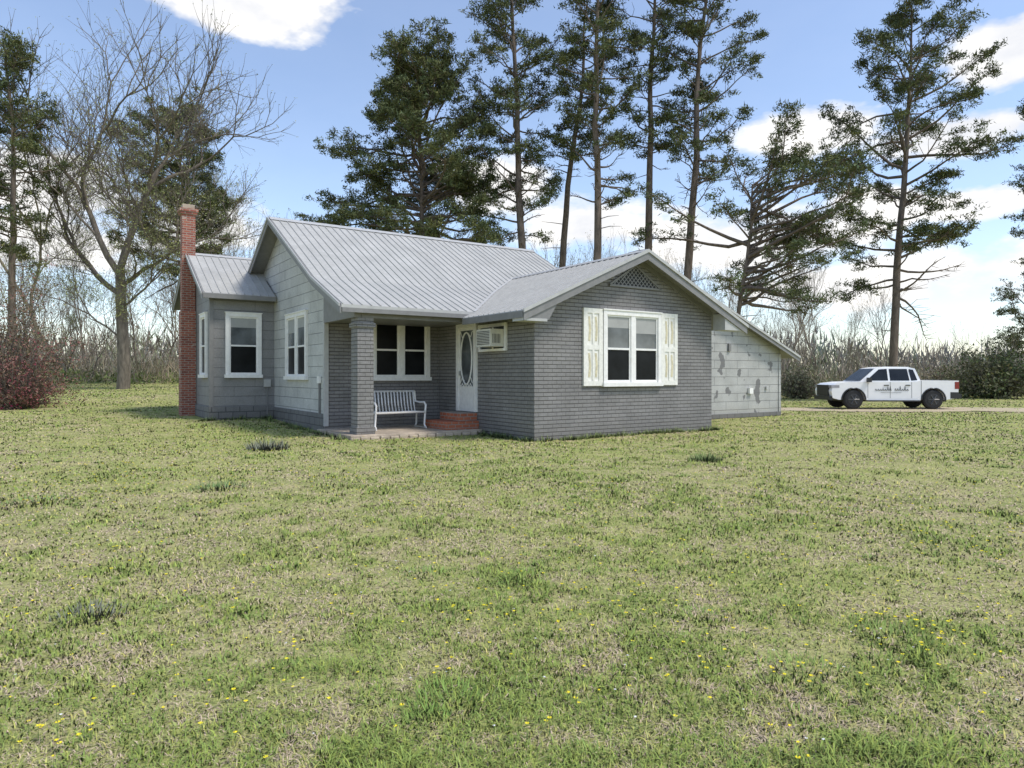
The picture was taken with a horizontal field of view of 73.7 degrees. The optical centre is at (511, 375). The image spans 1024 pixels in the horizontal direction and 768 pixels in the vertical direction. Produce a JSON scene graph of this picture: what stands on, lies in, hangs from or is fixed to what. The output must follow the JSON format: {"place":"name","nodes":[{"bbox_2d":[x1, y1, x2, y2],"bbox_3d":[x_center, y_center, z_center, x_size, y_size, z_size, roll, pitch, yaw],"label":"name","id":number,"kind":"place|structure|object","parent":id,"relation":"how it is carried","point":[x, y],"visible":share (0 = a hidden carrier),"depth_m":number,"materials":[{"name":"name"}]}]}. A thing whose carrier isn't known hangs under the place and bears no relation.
{"place":"outdoors","nodes":[
{"label":"outdoors","id":0,"kind":"place"},
{"bbox_2d":[0,376,1023,767],"bbox_3d":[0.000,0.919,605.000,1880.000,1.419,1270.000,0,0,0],"label":"ground","id":1,"kind":"structure","parent":0,"point":[404,652],"depth_m":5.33,"materials":[{"name":"green plant"}]},
{"bbox_2d":[0,44,20,248],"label":"pine tree","id":2,"kind":"object","parent":1,"relation":"on","point":[6,186],"visible":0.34,"depth_m":45.36,"materials":[{"name":"green plant"}]},
{"bbox_2d":[0,25,78,355],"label":"pine tree","id":3,"kind":"object","parent":1,"relation":"on","point":[11,54],"visible":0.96,"depth_m":39.81,"materials":[{"name":"green plant"}]},
{"bbox_2d":[0,332,80,409],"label":"flowering shrub","id":4,"kind":"object","parent":1,"relation":"on","point":[16,396],"visible":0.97,"depth_m":24.66,"materials":[{"name":"red plant"}]},
{"bbox_2d":[0,255,89,405],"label":"red shrub","id":5,"kind":"object","parent":1,"relation":"on","point":[20,340],"visible":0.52,"depth_m":26.28,"materials":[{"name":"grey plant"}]},
{"bbox_2d":[32,372,64,393],"bbox_3d":[-24.968,0.391,35.935,2.238,1.474,2.230,0,0,0],"label":"dry shrub","id":6,"kind":"object","parent":1,"relation":"on","point":[51,388],"visible":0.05,"depth_m":36.23,"materials":[{"name":"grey plant"}]},
{"bbox_2d":[0,64,140,380],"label":"bare tree","id":7,"kind":"object","parent":1,"relation":"on","point":[4,266],"visible":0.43,"depth_m":52.25,"materials":[{"name":"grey plant"}]},
{"bbox_2d":[0,0,297,388],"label":"bare tree","id":8,"kind":"object","parent":1,"relation":"on","point":[119,289],"visible":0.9,"depth_m":41.88,"materials":[{"name":"grey plant"}]},
{"bbox_2d":[50,97,261,345],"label":"tree","id":9,"kind":"object","parent":1,"relation":"on","point":[227,229],"visible":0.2,"depth_m":62.37,"materials":[{"name":"plant"}]},
{"bbox_2d":[103,83,253,357],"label":"pine tree","id":10,"kind":"object","parent":1,"relation":"on","point":[206,193],"visible":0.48,"depth_m":50.72,"materials":[{"name":"green plant"}]},
{"bbox_2d":[177,204,198,415],"bbox_3d":[-10.627,-1.940,22.382,0.560,7.280,0.540,0,0,-34],"label":"chimney","id":11,"kind":"object","parent":1,"relation":"on","point":[187,213],"visible":0.88,"depth_m":22.20,"materials":[{"name":"red brick"}]},
{"bbox_2d":[195,284,273,406],"bbox_3d":[-5.874,-1.125,25.528,10.960,5.650,5.040,0,0,-34],"label":"room siding","id":12,"kind":"object","parent":1,"relation":"on","point":[229,392],"visible":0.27,"depth_m":20.99,"materials":[{"name":"grey wood"}]},
{"bbox_2d":[198,312,207,377],"bbox_3d":[-9.552,-0.930,21.081,0.109,2.000,1.060,0,0,-34],"label":"room side window","id":13,"kind":"structure","parent":12,"relation":"attached to","point":[203,344],"depth_m":21.18,"materials":[{"name":"white paint"}]},
{"bbox_2d":[174,253,274,309],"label":"roof","id":14,"kind":"structure","parent":12,"relation":"on","point":[221,274],"depth_m":21.58,"materials":[{"name":"metal"}]},
{"bbox_2d":[224,311,262,377],"bbox_3d":[-8.193,-0.930,20.857,1.110,2.000,0.109,0,0,-34],"label":"room window","id":15,"kind":"structure","parent":12,"relation":"attached to","point":[243,344],"depth_m":20.88,"materials":[{"name":"white paint"}]},
{"bbox_2d":[264,238,324,428],"bbox_3d":[-2.789,-1.470,22.627,9.090,6.340,6.300,0,0,-34],"label":"gable siding","id":16,"kind":"object","parent":1,"relation":"on","point":[293,289],"visible":0.25,"depth_m":19.72,"materials":[{"name":"grey wood"}]},
{"bbox_2d":[283,309,307,379],"bbox_3d":[-6.153,-0.840,19.387,0.109,1.920,2.030,0,0,-34],"label":"side window","id":17,"kind":"structure","parent":16,"relation":"attached to","point":[296,345],"depth_m":19.33,"materials":[{"name":"white paint"}]},
{"bbox_2d":[251,217,556,313],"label":"roof","id":18,"kind":"structure","parent":16,"relation":"on","point":[350,267],"depth_m":19.78,"materials":[{"name":"metal"}]},
{"bbox_2d":[172,217,800,360],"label":"fascia","id":19,"kind":"structure","parent":18,"relation":"attached to","point":[727,318],"depth_m":17.26,"materials":[{"name":"metal"}]},
{"bbox_2d":[264,343,767,413],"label":"wall fittings","id":20,"kind":"object","parent":16,"relation":"attached to","point":[267,383],"depth_m":21.22,"materials":[{"name":"white paint"}]},
{"bbox_2d":[292,203,347,224],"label":"pine tree","id":21,"kind":"object","parent":1,"relation":"on","point":[303,216],"visible":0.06,"depth_m":59.31,"materials":[{"name":"green plant"}]},
{"bbox_2d":[317,424,483,440],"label":"porch slab","id":22,"kind":"structure","parent":1,"relation":"on","point":[397,432],"depth_m":16.58,"materials":[{"name":"grey concrete"}]},
{"bbox_2d":[349,317,375,434],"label":"porch column","id":23,"kind":"structure","parent":22,"relation":"on","point":[362,375],"depth_m":15.81,"materials":[{"name":"grey brick"}]},
{"bbox_2d":[374,390,426,430],"bbox_3d":[-2.980,0.872,17.536,1.405,0.973,0.724,0,0,-34],"label":"porch bench","id":24,"kind":"object","parent":22,"relation":"on","point":[376,413],"visible":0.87,"depth_m":17.70,"materials":[{"name":"white metal"}]},
{"bbox_2d":[425,411,478,429],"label":"brick steps","id":25,"kind":"structure","parent":22,"relation":"on","point":[454,420],"depth_m":17.39,"materials":[{"name":"red brick"}]},
{"bbox_2d":[302,16,528,245],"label":"pine tree","id":26,"kind":"object","parent":1,"relation":"on","point":[419,94],"visible":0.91,"depth_m":41.97,"materials":[{"name":"green plant"}]},
{"bbox_2d":[195,404,780,429],"bbox_3d":[-0.732,1.370,21.377,21.939,0.860,7.417,0,0,-3],"label":"foundation","id":27,"kind":"object","parent":1,"relation":"on","point":[307,419],"visible":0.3,"depth_m":20.73,"materials":[{"name":"concrete"}]},
{"bbox_2d":[209,297,780,425],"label":"trim boards","id":28,"kind":"object","parent":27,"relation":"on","point":[331,314],"depth_m":17.47,"materials":[{"name":"wood"}]},
{"bbox_2d":[0,203,1022,380],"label":"distant woodland","id":29,"kind":"object","parent":1,"relation":"on","point":[67,308],"visible":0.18,"depth_m":68.37,"materials":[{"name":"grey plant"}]},
{"bbox_2d":[0,300,1023,381],"bbox_3d":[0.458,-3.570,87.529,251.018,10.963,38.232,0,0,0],"label":"distant trees","id":30,"kind":"object","parent":1,"relation":"on","point":[154,353],"visible":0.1,"depth_m":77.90,"materials":[{"name":"brown plant"}]},
{"bbox_2d":[3,414,1021,767],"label":"wildflowers","id":31,"kind":"object","parent":1,"relation":"on","point":[509,596],"visible":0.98,"depth_m":4.22,"materials":[{"name":"yellow flower petals"}]},
{"bbox_2d":[459,0,576,248],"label":"pine tree","id":32,"kind":"object","parent":1,"relation":"on","point":[513,107],"visible":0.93,"depth_m":42.95,"materials":[{"name":"green plant"}]},
{"bbox_2d":[325,264,711,440],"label":"brick walls","id":33,"kind":"structure","parent":1,"relation":"on","point":[529,382],"depth_m":17.19,"materials":[{"name":"grey brick"}]},
{"bbox_2d":[374,325,431,380],"bbox_3d":[-3.011,-0.710,18.610,1.790,1.700,0.109,0,0,-34],"label":"porch window","id":34,"kind":"structure","parent":33,"relation":"attached to","point":[401,353],"depth_m":18.61,"materials":[{"name":"white paint"}]},
{"bbox_2d":[456,323,477,411],"bbox_3d":[-1.203,-0.210,17.967,0.069,2.300,1.040,0,0,-34],"label":"storm door","id":35,"kind":"structure","parent":33,"relation":"attached to","point":[466,374],"depth_m":17.95,"materials":[{"name":"white paint"}]},
{"bbox_2d":[476,322,506,351],"bbox_3d":[-0.647,-0.940,16.823,0.427,0.680,1.280,0,0,-34],"label":"window air conditioner","id":36,"kind":"object","parent":33,"relation":"attached to","point":[491,337],"depth_m":16.47,"materials":[{"name":"white paint"}]},
{"bbox_2d":[463,249,718,330],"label":"wing roof","id":37,"kind":"structure","parent":33,"relation":"on","point":[519,293],"depth_m":17.50,"materials":[{"name":"metal"}]},
{"bbox_2d":[582,307,602,385],"bbox_3d":[1.946,-0.685,16.438,0.600,1.870,0.053,0,0,-34],"label":"shutter","id":38,"kind":"object","parent":33,"relation":"attached to","point":[592,346],"visible":1,"depth_m":16.41,"materials":[{"name":"white wood"}]},
{"bbox_2d":[601,308,663,386],"bbox_3d":[3.047,-0.680,17.148,2.040,1.900,0.109,0,0,-34],"label":"gable window","id":39,"kind":"structure","parent":33,"relation":"attached to","point":[632,347],"depth_m":17.12,"materials":[{"name":"white paint"}]},
{"bbox_2d":[609,265,660,290],"bbox_3d":[3.127,-2.500,17.244,1.800,0.600,0.035,0,0,-34],"label":"lattice gable vent","id":40,"kind":"object","parent":33,"relation":"attached to","point":[636,277],"visible":0.98,"depth_m":17.24,"materials":[{"name":"grey wood"}]},
{"bbox_2d":[662,313,677,384],"bbox_3d":[4.118,-0.685,17.903,0.600,1.870,0.053,0,0,-34],"label":"shutter","id":41,"kind":"object","parent":33,"relation":"attached to","point":[669,349],"visible":1,"depth_m":17.90,"materials":[{"name":"white wood"}]},
{"bbox_2d":[20,361,1023,396],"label":"green undergrowth","id":42,"kind":"object","parent":1,"relation":"on","point":[140,378],"visible":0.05,"depth_m":52.22,"materials":[{"name":"plant"}]},
{"bbox_2d":[38,350,1022,395],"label":"underbrush","id":43,"kind":"object","parent":1,"relation":"on","point":[145,368],"visible":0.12,"depth_m":52.86,"materials":[{"name":"brown plant"}]},
{"bbox_2d":[540,0,621,267],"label":"pine tree","id":44,"kind":"object","parent":1,"relation":"on","point":[580,136],"visible":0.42,"depth_m":45.70,"materials":[{"name":"green plant"}]},
{"bbox_2d":[535,0,662,259],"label":"pine tree","id":45,"kind":"object","parent":1,"relation":"on","point":[606,56],"visible":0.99,"depth_m":41.75,"materials":[{"name":"green plant"}]},
{"bbox_2d":[603,0,696,252],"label":"pine tree","id":46,"kind":"object","parent":1,"relation":"on","point":[651,65],"visible":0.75,"depth_m":44.14,"materials":[{"name":"green plant"}]},
{"bbox_2d":[643,0,769,281],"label":"pine tree","id":47,"kind":"object","parent":1,"relation":"on","point":[700,94],"visible":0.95,"depth_m":42.70,"materials":[{"name":"green plant"}]},
{"bbox_2d":[712,330,779,414],"bbox_3d":[5.149,-0.480,25.870,7.700,4.360,6.000,0,0,-34],"label":"side room siding","id":48,"kind":"object","parent":1,"relation":"on","point":[745,363],"visible":0.18,"depth_m":24.35,"materials":[{"name":"white wood"}]},
{"bbox_2d":[747,328,792,358],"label":"side roof","id":49,"kind":"structure","parent":48,"relation":"on","point":[784,355],"depth_m":25.37,"materials":[{"name":"metal"}]},
{"bbox_2d":[627,98,882,322],"bbox_3d":[14.283,-6.751,39.716,14.719,17.046,12.533,0,0,0],"label":"pine tree","id":50,"kind":"object","parent":1,"relation":"on","point":[794,238],"visible":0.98,"depth_m":38.50,"materials":[{"name":"green plant"}]},
{"bbox_2d":[781,359,833,398],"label":"shrub","id":51,"kind":"object","parent":1,"relation":"on","point":[798,387],"visible":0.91,"depth_m":46.43,"materials":[{"name":"green plant"}]},
{"bbox_2d":[818,0,1023,366],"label":"pine tree","id":52,"kind":"object","parent":1,"relation":"on","point":[904,19],"visible":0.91,"depth_m":42.31,"materials":[{"name":"green plant"}]},
{"bbox_2d":[918,351,982,391],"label":"evergreen shrub","id":53,"kind":"object","parent":1,"relation":"on","point":[930,372],"visible":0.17,"depth_m":53.95,"materials":[{"name":"green plant"}]},
{"bbox_2d":[925,338,1023,398],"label":"evergreen shrub","id":54,"kind":"object","parent":1,"relation":"on","point":[995,380],"visible":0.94,"depth_m":47.12,"materials":[{"name":"green plant"}]},
{"bbox_2d":[980,257,1023,392],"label":"evergreen tree","id":55,"kind":"object","parent":1,"relation":"on","point":[1013,310],"visible":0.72,"depth_m":58.64,"materials":[{"name":"green plant"}]},
{"bbox_2d":[1000,98,1023,238],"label":"pine tree","id":56,"kind":"object","parent":1,"relation":"on","point":[1014,231],"visible":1,"depth_m":46.75,"materials":[{"name":"green plant"}]},
{"bbox_2d":[0,0,1023,372],"label":"sky","id":57,"kind":"structure","parent":0,"point":[318,52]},
{"bbox_2d":[781,407,1023,411],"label":"dirt road","id":58,"kind":"structure","parent":0,"point":[940,409],"depth_m":31.34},
{"bbox_2d":[814,367,961,408],"bbox_3d":[18.045,0.580,32.998,6.030,1.992,2.404,0,0,3],"label":"pickup truck","id":59,"kind":"object","parent":58,"relation":"on","point":[907,386],"visible":0.99,"depth_m":32.06,"materials":[{"name":"white paint"}]}
]}

